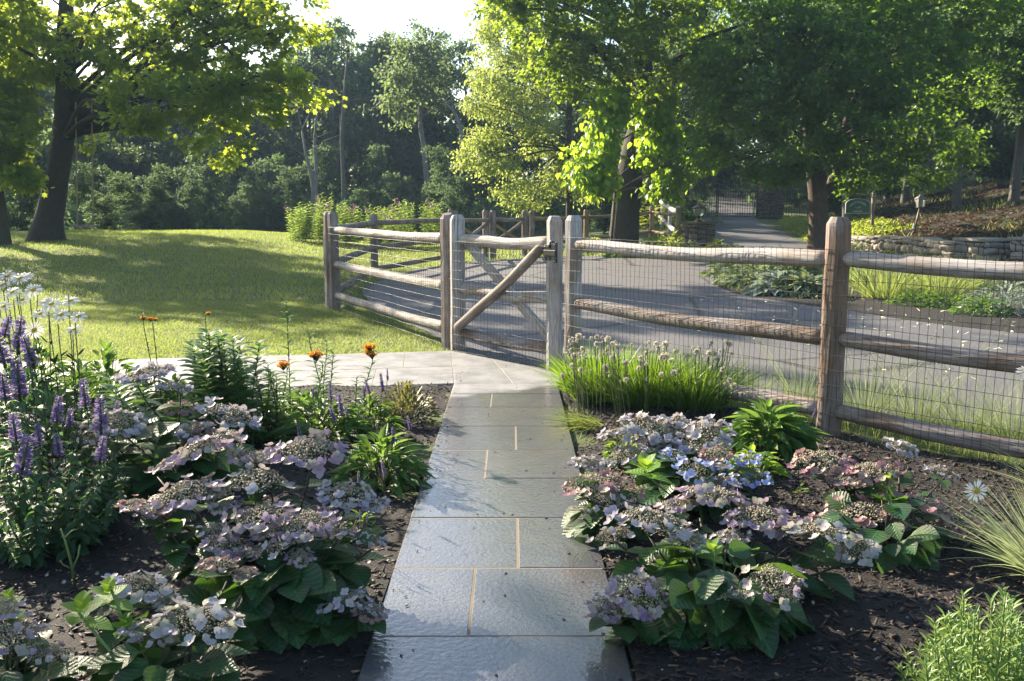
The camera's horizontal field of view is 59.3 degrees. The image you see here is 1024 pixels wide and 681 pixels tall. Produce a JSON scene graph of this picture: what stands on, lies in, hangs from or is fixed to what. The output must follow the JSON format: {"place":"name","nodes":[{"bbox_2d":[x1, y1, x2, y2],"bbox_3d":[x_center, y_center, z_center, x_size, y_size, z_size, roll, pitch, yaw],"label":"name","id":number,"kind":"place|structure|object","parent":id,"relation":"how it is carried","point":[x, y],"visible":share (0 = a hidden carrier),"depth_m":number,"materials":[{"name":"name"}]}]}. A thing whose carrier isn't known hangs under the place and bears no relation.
{"place":"outdoors","nodes":[
{"label":"outdoors","id":0,"kind":"place"},
{"bbox_2d":[0,229,472,361],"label":"lawn grass","id":1,"kind":"structure","parent":0,"point":[138,234],"depth_m":16.09,"materials":[{"name":"green plant"}]},
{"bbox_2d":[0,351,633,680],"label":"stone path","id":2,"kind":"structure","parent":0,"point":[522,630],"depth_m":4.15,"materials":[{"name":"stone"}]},
{"bbox_2d":[9,0,782,203],"label":"sky","id":3,"kind":"structure","parent":0,"point":[380,15],"materials":[{"name":"white"}]},
{"bbox_2d":[0,127,1023,680],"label":"ground","id":4,"kind":"structure","parent":0,"point":[426,449],"depth_m":18.38,"materials":[{"name":"green plant"}]},
{"bbox_2d":[4,181,41,230],"bbox_3d":[-21.549,-5.982,39.476,2.428,3.744,3.269,-7,11,-38],"label":"woodland tree","id":5,"kind":"object","parent":4,"relation":"on","point":[20,205],"visible":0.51,"depth_m":39.28,"materials":[{"name":"green plant"}]},
{"bbox_2d":[0,0,58,245],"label":"maple tree","id":6,"kind":"object","parent":4,"relation":"on","point":[19,124],"visible":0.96,"depth_m":24.86,"materials":[{"name":"green plant"}]},
{"bbox_2d":[24,102,135,229],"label":"woodland tree","id":7,"kind":"object","parent":4,"relation":"on","point":[84,158],"visible":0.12,"depth_m":55.71,"materials":[{"name":"green plant"}]},
{"bbox_2d":[67,161,134,229],"bbox_3d":[-18.058,-5.974,39.422,3.017,3.744,2.241,-5,10,-29],"label":"woodland tree","id":8,"kind":"object","parent":4,"relation":"on","point":[103,221],"visible":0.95,"depth_m":39.35,"materials":[{"name":"green plant"}]},
{"bbox_2d":[96,62,168,212],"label":"woodland tree","id":9,"kind":"object","parent":4,"relation":"on","point":[129,168],"visible":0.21,"depth_m":61.56,"materials":[{"name":"green plant"}]},
{"bbox_2d":[106,171,173,229],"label":"woodland tree","id":10,"kind":"object","parent":4,"relation":"on","point":[143,219],"visible":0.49,"depth_m":45.16,"materials":[{"name":"green plant"}]},
{"bbox_2d":[104,67,217,204],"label":"woodland tree","id":11,"kind":"object","parent":4,"relation":"on","point":[170,180],"visible":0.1,"depth_m":59.69,"materials":[{"name":"green plant"}]},
{"bbox_2d":[0,0,347,242],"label":"maple tree","id":12,"kind":"object","parent":4,"relation":"on","point":[246,22],"visible":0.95,"depth_m":24.16,"materials":[{"name":"green plant"}]},
{"bbox_2d":[140,162,207,229],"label":"woodland tree","id":13,"kind":"object","parent":4,"relation":"on","point":[179,215],"visible":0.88,"depth_m":45.26,"materials":[{"name":"green plant"}]},
{"bbox_2d":[171,131,237,229],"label":"woodland tree","id":14,"kind":"object","parent":4,"relation":"on","point":[205,171],"visible":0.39,"depth_m":48.76,"materials":[{"name":"green plant"}]},
{"bbox_2d":[149,108,265,226],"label":"woodland tree","id":15,"kind":"object","parent":4,"relation":"on","point":[175,152],"visible":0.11,"depth_m":56.88,"materials":[{"name":"green plant"}]},
{"bbox_2d":[0,382,453,680],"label":"planting bed","id":16,"kind":"object","parent":4,"relation":"on","point":[287,668],"visible":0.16,"depth_m":3.94,"materials":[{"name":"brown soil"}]},
{"bbox_2d":[0,365,89,432],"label":"leafy perennial","id":17,"kind":"object","parent":16,"relation":"on","point":[29,396],"visible":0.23,"depth_m":6.42,"materials":[{"name":"green plant"}]},
{"bbox_2d":[0,269,90,479],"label":"daisy clump","id":18,"kind":"object","parent":16,"relation":"on","point":[39,312],"visible":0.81,"depth_m":5.29,"materials":[{"name":"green plant"}]},
{"bbox_2d":[0,587,94,680],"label":"hydrangea","id":19,"kind":"object","parent":16,"relation":"on","point":[35,657],"visible":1,"depth_m":2.65,"materials":[{"name":"purple plant"}]},
{"bbox_2d":[0,387,123,467],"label":"leafy perennial","id":20,"kind":"object","parent":16,"relation":"on","point":[3,447],"visible":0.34,"depth_m":5.58,"materials":[{"name":"green plant"}]},
{"bbox_2d":[0,313,129,568],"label":"purple hyssop","id":21,"kind":"object","parent":16,"relation":"on","point":[30,546],"visible":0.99,"depth_m":4.06,"materials":[{"name":"green plant"}]},
{"bbox_2d":[29,355,129,416],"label":"leafy perennial","id":22,"kind":"object","parent":16,"relation":"on","point":[93,392],"visible":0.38,"depth_m":6.76,"materials":[{"name":"green plant"}]},
{"bbox_2d":[44,378,150,518],"bbox_3d":[-2.108,0.574,4.490,0.467,0.737,0.571,0,8,0],"label":"purple hyssop","id":23,"kind":"object","parent":16,"relation":"on","point":[102,451],"visible":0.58,"depth_m":4.53,"materials":[{"name":"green plant"}]},
{"bbox_2d":[67,339,152,402],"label":"leafy perennial","id":24,"kind":"object","parent":16,"relation":"on","point":[108,358],"visible":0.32,"depth_m":7.28,"materials":[{"name":"green plant"}]},
{"bbox_2d":[60,554,261,680],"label":"hydrangea","id":25,"kind":"object","parent":16,"relation":"on","point":[190,646],"visible":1,"depth_m":2.74,"materials":[{"name":"green plant"}]},
{"bbox_2d":[64,361,262,505],"bbox_3d":[-1.823,0.500,4.895,1.026,0.777,0.819,0,8,0],"label":"hydrangea","id":26,"kind":"object","parent":16,"relation":"on","point":[174,436],"visible":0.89,"depth_m":4.74,"materials":[{"name":"purple plant"}]},
{"bbox_2d":[95,328,274,455],"bbox_3d":[-1.979,0.323,5.688,0.996,0.843,1.366,0,8,0],"label":"lance leaved bush","id":27,"kind":"object","parent":16,"relation":"on","point":[231,383],"visible":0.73,"depth_m":5.55,"materials":[{"name":"green plant"}]},
{"bbox_2d":[112,427,390,653],"bbox_3d":[-0.980,0.759,3.589,0.895,0.655,1.398,-7,11,-40],"label":"hydrangea","id":28,"kind":"object","parent":16,"relation":"on","point":[301,588],"visible":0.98,"depth_m":3.46,"materials":[{"name":"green plant"}]},
{"bbox_2d":[247,361,291,439],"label":"lance leaved bush","id":29,"kind":"object","parent":16,"relation":"on","point":[268,399],"visible":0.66,"depth_m":5.92,"materials":[{"name":"green plant"}]},
{"bbox_2d":[261,382,374,454],"bbox_3d":[-1.344,0.513,5.650,0.748,0.488,1.307,2,9,15],"label":"salvia","id":30,"kind":"object","parent":16,"relation":"on","point":[303,427],"visible":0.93,"depth_m":5.87,"materials":[{"name":"green plant"}]},
{"bbox_2d":[302,330,341,424],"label":"milkweed","id":31,"kind":"object","parent":16,"relation":"on","point":[315,355],"visible":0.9,"depth_m":6.03,"materials":[{"name":"green plant"}]},
{"bbox_2d":[333,368,405,442],"bbox_3d":[-0.984,0.433,6.133,0.528,0.498,0.482,0,8,0],"label":"salvia","id":32,"kind":"object","parent":16,"relation":"on","point":[369,416],"visible":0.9,"depth_m":6.12,"materials":[{"name":"green plant"}]},
{"bbox_2d":[325,416,436,500],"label":"plant","id":33,"kind":"object","parent":16,"relation":"on","point":[390,462],"visible":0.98,"depth_m":5.05,"materials":[{"name":"green plant"}]},
{"bbox_2d":[373,380,440,423],"bbox_3d":[-0.777,0.451,6.591,0.523,0.328,0.452,0,8,0],"label":"sedum","id":34,"kind":"object","parent":16,"relation":"on","point":[407,402],"visible":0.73,"depth_m":6.56,"materials":[{"name":"green plant"}]},
{"bbox_2d":[171,51,311,210],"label":"woodland tree","id":35,"kind":"object","parent":4,"relation":"on","point":[270,174],"visible":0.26,"depth_m":57.23,"materials":[{"name":"green plant"}]},
{"bbox_2d":[219,181,263,230],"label":"woodland tree","id":36,"kind":"object","parent":4,"relation":"on","point":[242,201],"visible":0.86,"depth_m":45.20,"materials":[{"name":"green plant"}]},
{"bbox_2d":[5,41,516,229],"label":"woodland","id":37,"kind":"object","parent":4,"relation":"on","point":[479,195],"visible":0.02,"depth_m":66.34,"materials":[{"name":"green plant"}]},
{"bbox_2d":[232,152,304,231],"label":"woodland tree","id":38,"kind":"object","parent":4,"relation":"on","point":[275,216],"visible":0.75,"depth_m":46.97,"materials":[{"name":"green plant"}]},
{"bbox_2d":[206,61,336,231],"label":"woodland tree","id":39,"kind":"object","parent":4,"relation":"on","point":[269,135],"visible":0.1,"depth_m":58.36,"materials":[{"name":"green plant"}]},
{"bbox_2d":[283,202,315,241],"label":"phlox clump","id":40,"kind":"object","parent":4,"relation":"on","point":[302,232],"visible":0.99,"depth_m":32.58,"materials":[{"name":"green plant"}]},
{"bbox_2d":[258,30,369,195],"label":"woodland tree","id":41,"kind":"object","parent":4,"relation":"on","point":[303,58],"visible":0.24,"depth_m":60.71,"materials":[{"name":"green plant"}]},
{"bbox_2d":[289,141,352,233],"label":"woodland tree","id":42,"kind":"object","parent":4,"relation":"on","point":[324,177],"visible":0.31,"depth_m":49.09,"materials":[{"name":"green plant"}]},
{"bbox_2d":[7,175,660,237],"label":"undergrowth","id":43,"kind":"object","parent":4,"relation":"on","point":[557,205],"visible":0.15,"depth_m":48.30,"materials":[{"name":"green plant"}]},
{"bbox_2d":[304,12,387,201],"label":"woodland tree","id":44,"kind":"object","parent":4,"relation":"on","point":[340,30],"visible":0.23,"depth_m":62.77,"materials":[{"name":"green plant"}]},
{"bbox_2d":[312,48,438,206],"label":"woodland tree","id":45,"kind":"object","parent":4,"relation":"on","point":[360,143],"visible":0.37,"depth_m":58.70,"materials":[{"name":"green plant"}]},
{"bbox_2d":[357,140,393,230],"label":"woodland tree","id":46,"kind":"object","parent":4,"relation":"on","point":[375,172],"visible":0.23,"depth_m":48.90,"materials":[{"name":"green plant"}]},
{"bbox_2d":[323,209,452,307],"bbox_3d":[-2.681,-2.082,19.774,0.948,1.563,11.578,1,9,6],"label":"rail fence","id":47,"kind":"object","parent":4,"relation":"on","point":[373,223],"visible":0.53,"depth_m":19.76,"materials":[{"name":"brown wood"}]},
{"bbox_2d":[327,211,451,349],"bbox_3d":[-1.740,-0.916,11.933,0.185,1.573,4.590,-4,10,-27],"label":"rail fence","id":48,"kind":"object","parent":4,"relation":"on","point":[337,296],"visible":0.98,"depth_m":11.40,"materials":[{"name":"brown wood"}]},
{"bbox_2d":[348,27,442,210],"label":"woodland tree","id":49,"kind":"object","parent":4,"relation":"on","point":[375,57],"visible":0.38,"depth_m":61.00,"materials":[{"name":"green plant"}]},
{"bbox_2d":[372,171,435,232],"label":"woodland tree","id":50,"kind":"object","parent":4,"relation":"on","point":[389,199],"visible":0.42,"depth_m":46.16,"materials":[{"name":"green plant"}]},
{"bbox_2d":[362,26,461,215],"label":"pale trunk tree","id":51,"kind":"object","parent":4,"relation":"on","point":[417,56],"visible":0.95,"depth_m":49.52,"materials":[{"name":"green plant"}]},
{"bbox_2d":[368,18,491,209],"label":"woodland tree","id":52,"kind":"object","parent":4,"relation":"on","point":[436,137],"visible":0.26,"depth_m":61.75,"materials":[{"name":"green plant"}]},
{"bbox_2d":[421,143,475,243],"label":"woodland tree","id":53,"kind":"object","parent":4,"relation":"on","point":[459,182],"visible":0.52,"depth_m":44.87,"materials":[{"name":"green plant"}]},
{"bbox_2d":[401,57,527,233],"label":"woodland tree","id":54,"kind":"object","parent":4,"relation":"on","point":[480,122],"visible":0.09,"depth_m":63.44,"materials":[{"name":"green plant"}]},
{"bbox_2d":[453,210,527,259],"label":"double gate","id":55,"kind":"structure","parent":4,"relation":"on","point":[486,219],"depth_m":26.82,"materials":[{"name":"brown wood"}]},
{"bbox_2d":[447,0,604,217],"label":"locust tree","id":56,"kind":"object","parent":4,"relation":"on","point":[515,101],"visible":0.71,"depth_m":36.90,"materials":[{"name":"green plant"}]},
{"bbox_2d":[461,18,605,225],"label":"woodland tree","id":57,"kind":"object","parent":4,"relation":"on","point":[576,137],"visible":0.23,"depth_m":55.78,"materials":[{"name":"green plant"}]},
{"bbox_2d":[462,0,745,253],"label":"shade tree","id":58,"kind":"object","parent":4,"relation":"on","point":[633,40],"visible":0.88,"depth_m":26.79,"materials":[{"name":"green plant"}]},
{"bbox_2d":[529,206,680,251],"bbox_3d":[3.816,-3.873,31.460,2.069,1.673,9.292,6,10,33],"label":"rail fence","id":59,"kind":"object","parent":4,"relation":"on","point":[586,217],"visible":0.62,"depth_m":32.51,"materials":[{"name":"brown wood"}]},
{"bbox_2d":[556,77,730,240],"bbox_3d":[3.878,-5.219,28.038,5.689,5.645,3.122,-4,9,-25],"label":"catalpa tree","id":60,"kind":"object","parent":4,"relation":"on","point":[589,176],"visible":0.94,"depth_m":27.35,"materials":[{"name":"green plant"}]},
{"bbox_2d":[680,221,717,246],"bbox_3d":[6.600,-3.608,31.817,0.968,1.192,0.977,-5,10,-29],"label":"stone pedestal","id":61,"kind":"object","parent":4,"relation":"on","point":[700,232],"visible":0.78,"depth_m":31.45,"materials":[{"name":"grey stone"}]},
{"bbox_2d":[653,22,758,215],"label":"woodland tree","id":62,"kind":"object","parent":4,"relation":"on","point":[686,90],"visible":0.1,"depth_m":44.82,"materials":[{"name":"green plant"}]},
{"bbox_2d":[497,0,1016,215],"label":"woodland","id":63,"kind":"object","parent":4,"relation":"on","point":[555,116],"visible":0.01,"depth_m":79.30,"materials":[{"name":"green plant"}]},
{"bbox_2d":[755,181,783,218],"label":"gate pillar","id":64,"kind":"structure","parent":4,"relation":"on","point":[770,203],"depth_m":50.85,"materials":[{"name":"grey stone"}]},
{"bbox_2d":[561,371,1023,680],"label":"planting bed","id":65,"kind":"object","parent":4,"relation":"on","point":[854,620],"visible":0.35,"depth_m":3.68,"materials":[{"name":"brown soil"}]},
{"bbox_2d":[527,333,660,417],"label":"chive clump","id":66,"kind":"object","parent":65,"relation":"on","point":[576,391],"visible":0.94,"depth_m":7.09,"materials":[{"name":"green plant"}]},
{"bbox_2d":[561,452,655,546],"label":"hydrangea","id":67,"kind":"object","parent":65,"relation":"on","point":[608,493],"visible":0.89,"depth_m":4.23,"materials":[{"name":"green plant"}]},
{"bbox_2d":[560,340,719,417],"bbox_3d":[1.056,0.220,7.103,1.291,0.633,1.170,-4,10,-27],"label":"chive clump","id":68,"kind":"object","parent":65,"relation":"on","point":[626,396],"visible":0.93,"depth_m":6.86,"materials":[{"name":"green plant"}]},
{"bbox_2d":[596,410,737,486],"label":"hydrangea","id":69,"kind":"object","parent":65,"relation":"on","point":[665,434],"visible":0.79,"depth_m":4.85,"materials":[{"name":"purple plant"}]},
{"bbox_2d":[617,339,770,419],"bbox_3d":[1.407,0.233,6.962,1.346,0.649,1.198,0,8,0],"label":"chive clump","id":70,"kind":"object","parent":65,"relation":"on","point":[703,398],"visible":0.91,"depth_m":6.81,"materials":[{"name":"green plant"}]},
{"bbox_2d":[625,444,773,524],"bbox_3d":[0.867,0.711,4.570,0.768,0.421,0.631,-2,9,-16],"label":"hydrangea","id":71,"kind":"object","parent":65,"relation":"on","point":[664,465],"visible":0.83,"depth_m":4.45,"materials":[{"name":"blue plant"}]},
{"bbox_2d":[583,482,881,658],"bbox_3d":[0.793,0.896,3.475,0.908,0.456,1.210,7,11,38],"label":"hydrangea","id":72,"kind":"object","parent":65,"relation":"on","point":[734,590],"visible":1,"depth_m":3.35,"materials":[{"name":"green plant"}]},
{"bbox_2d":[728,442,790,489],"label":"leafy perennial","id":73,"kind":"object","parent":65,"relation":"on","point":[768,464],"visible":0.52,"depth_m":5.16,"materials":[{"name":"green plant"}]},
{"bbox_2d":[713,396,829,467],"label":"leafy perennial","id":74,"kind":"object","parent":65,"relation":"on","point":[775,428],"visible":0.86,"depth_m":5.60,"materials":[{"name":"green plant"}]},
{"bbox_2d":[786,436,984,573],"bbox_3d":[1.770,0.769,4.249,0.869,0.415,1.009,0,8,0],"label":"hydrangea","id":75,"kind":"object","parent":65,"relation":"on","point":[886,519],"visible":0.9,"depth_m":4.15,"materials":[{"name":"green plant"}]},
{"bbox_2d":[893,584,1023,680],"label":"fine leaved shrub","id":76,"kind":"object","parent":65,"relation":"on","point":[961,655],"visible":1,"depth_m":2.64,"materials":[{"name":"green plant"}]},
{"bbox_2d":[907,462,1023,581],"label":"blue oat grass","id":77,"kind":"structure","parent":65,"relation":"on","point":[1014,545],"depth_m":3.83,"materials":[{"name":"plant"}]},
{"bbox_2d":[562,215,1023,470],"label":"rail fence","id":78,"kind":"object","parent":4,"relation":"on","point":[837,259],"visible":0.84,"depth_m":6.00,"materials":[{"name":"brown wood"}]},
{"bbox_2d":[774,2,900,216],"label":"woodland tree","id":79,"kind":"object","parent":4,"relation":"on","point":[835,203],"visible":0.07,"depth_m":40.02,"materials":[{"name":"green plant"}]},
{"bbox_2d":[672,0,1023,250],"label":"shade tree","id":80,"kind":"object","parent":4,"relation":"on","point":[786,52],"visible":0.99,"depth_m":24.19,"materials":[{"name":"green plant"}]},
{"bbox_2d":[776,212,920,250],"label":"ground ivy","id":81,"kind":"object","parent":4,"relation":"on","point":[801,225],"visible":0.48,"depth_m":35.45,"materials":[{"name":"green plant"}]},
{"bbox_2d":[709,0,1015,209],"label":"undergrowth","id":82,"kind":"object","parent":4,"relation":"on","point":[767,157],"visible":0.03,"depth_m":64.43,"materials":[{"name":"green plant"}]},
{"bbox_2d":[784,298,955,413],"bbox_3d":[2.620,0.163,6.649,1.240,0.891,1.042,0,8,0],"label":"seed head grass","id":83,"kind":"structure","parent":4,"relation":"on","point":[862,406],"depth_m":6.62,"materials":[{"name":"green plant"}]},
{"bbox_2d":[718,269,1023,332],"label":"planting bed","id":84,"kind":"object","parent":4,"relation":"on","point":[934,313],"visible":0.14,"depth_m":13.38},
{"bbox_2d":[711,264,783,288],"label":"hosta","id":85,"kind":"object","parent":84,"relation":"on","point":[736,280],"visible":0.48,"depth_m":17.63,"materials":[{"name":"green plant"}]},
{"bbox_2d":[741,269,810,297],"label":"hosta","id":86,"kind":"object","parent":84,"relation":"on","point":[765,287],"visible":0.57,"depth_m":15.89,"materials":[{"name":"green plant"}]},
{"bbox_2d":[764,268,822,298],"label":"hosta","id":87,"kind":"object","parent":84,"relation":"on","point":[801,281],"visible":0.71,"depth_m":15.56,"materials":[{"name":"green plant"}]},
{"bbox_2d":[946,294,1018,316],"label":"shrub","id":88,"kind":"object","parent":84,"relation":"on","point":[955,309],"visible":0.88,"depth_m":13.03,"materials":[{"name":"green plant"}]},
{"bbox_2d":[957,280,1023,314],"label":"silver shrub","id":89,"kind":"object","parent":84,"relation":"on","point":[1006,294],"visible":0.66,"depth_m":13.39,"materials":[{"name":"green plant"}]},
{"bbox_2d":[728,387,1023,466],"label":"grass","id":90,"kind":"structure","parent":4,"relation":"on","point":[874,435],"depth_m":6.04,"materials":[{"name":"green plant"}]},
{"bbox_2d":[851,235,954,258],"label":"stone wall","id":91,"kind":"structure","parent":4,"relation":"on","point":[920,245],"depth_m":26.70,"materials":[{"name":"grey stone"}]},
{"bbox_2d":[847,302,1020,423],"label":"seed head grass","id":92,"kind":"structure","parent":4,"relation":"on","point":[917,411],"depth_m":6.43,"materials":[{"name":"green plant"}]},
{"bbox_2d":[855,176,1023,237],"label":"leaf litter","id":93,"kind":"object","parent":4,"relation":"on","point":[964,219],"visible":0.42,"depth_m":32.37,"materials":[{"name":"brown plant"}]},
{"bbox_2d":[879,0,1023,209],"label":"woodland tree","id":94,"kind":"object","parent":4,"relation":"on","point":[956,193],"visible":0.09,"depth_m":35.19,"materials":[{"name":"green plant"}]},
{"bbox_2d":[905,0,1023,204],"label":"woodland tree","id":95,"kind":"object","parent":4,"relation":"on","point":[1016,179],"visible":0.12,"depth_m":32.24,"materials":[{"name":"green plant"}]},
{"bbox_2d":[929,37,1023,185],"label":"woodland tree","id":96,"kind":"object","parent":4,"relation":"on","point":[999,167],"visible":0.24,"depth_m":40.52,"materials":[{"name":"green plant"}]},
{"bbox_2d":[952,237,1010,260],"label":"stone wall","id":97,"kind":"structure","parent":4,"relation":"on","point":[984,246],"depth_m":23.39,"materials":[{"name":"grey stone"}]},
{"bbox_2d":[984,13,1023,146],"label":"woodland tree","id":98,"kind":"object","parent":4,"relation":"on","point":[1018,95],"visible":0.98,"depth_m":24.25,"materials":[{"name":"green plant"}]},
{"bbox_2d":[363,192,1023,435],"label":"driveway","id":99,"kind":"structure","parent":0,"point":[749,231],"depth_m":12.14,"materials":[{"name":"grey asphalt"}]},
{"bbox_2d":[451,347,582,367],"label":"gravel","id":100,"kind":"structure","parent":99,"relation":"on","point":[510,358],"depth_m":9.35,"materials":[{"name":"grey gravel"}]},
{"bbox_2d":[448,214,562,370],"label":"garden gate","id":101,"kind":"structure","parent":100,"relation":"on","point":[549,246],"depth_m":9.00,"materials":[{"name":"brown wood"}]},
{"bbox_2d":[729,295,883,398],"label":"seed head grass","id":102,"kind":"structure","parent":0,"point":[797,391],"depth_m":7.26,"materials":[{"name":"green plant"}]},
{"bbox_2d":[849,268,951,298],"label":"ornamental grass","id":103,"kind":"object","parent":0,"point":[881,292],"depth_m":15.28,"materials":[{"name":"green plant"}]},
{"bbox_2d":[876,272,996,299],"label":"ornamental grass","id":104,"kind":"object","parent":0,"point":[958,284],"depth_m":15.26,"materials":[{"name":"green plant"}]},
{"bbox_2d":[887,305,1023,433],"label":"seed head grass","id":105,"kind":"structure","parent":0,"point":[949,423],"depth_m":6.16,"materials":[{"name":"green plant"}]},
{"bbox_2d":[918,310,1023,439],"bbox_3d":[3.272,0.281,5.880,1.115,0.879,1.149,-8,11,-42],"label":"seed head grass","id":106,"kind":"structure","parent":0,"point":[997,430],"depth_m":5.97,"materials":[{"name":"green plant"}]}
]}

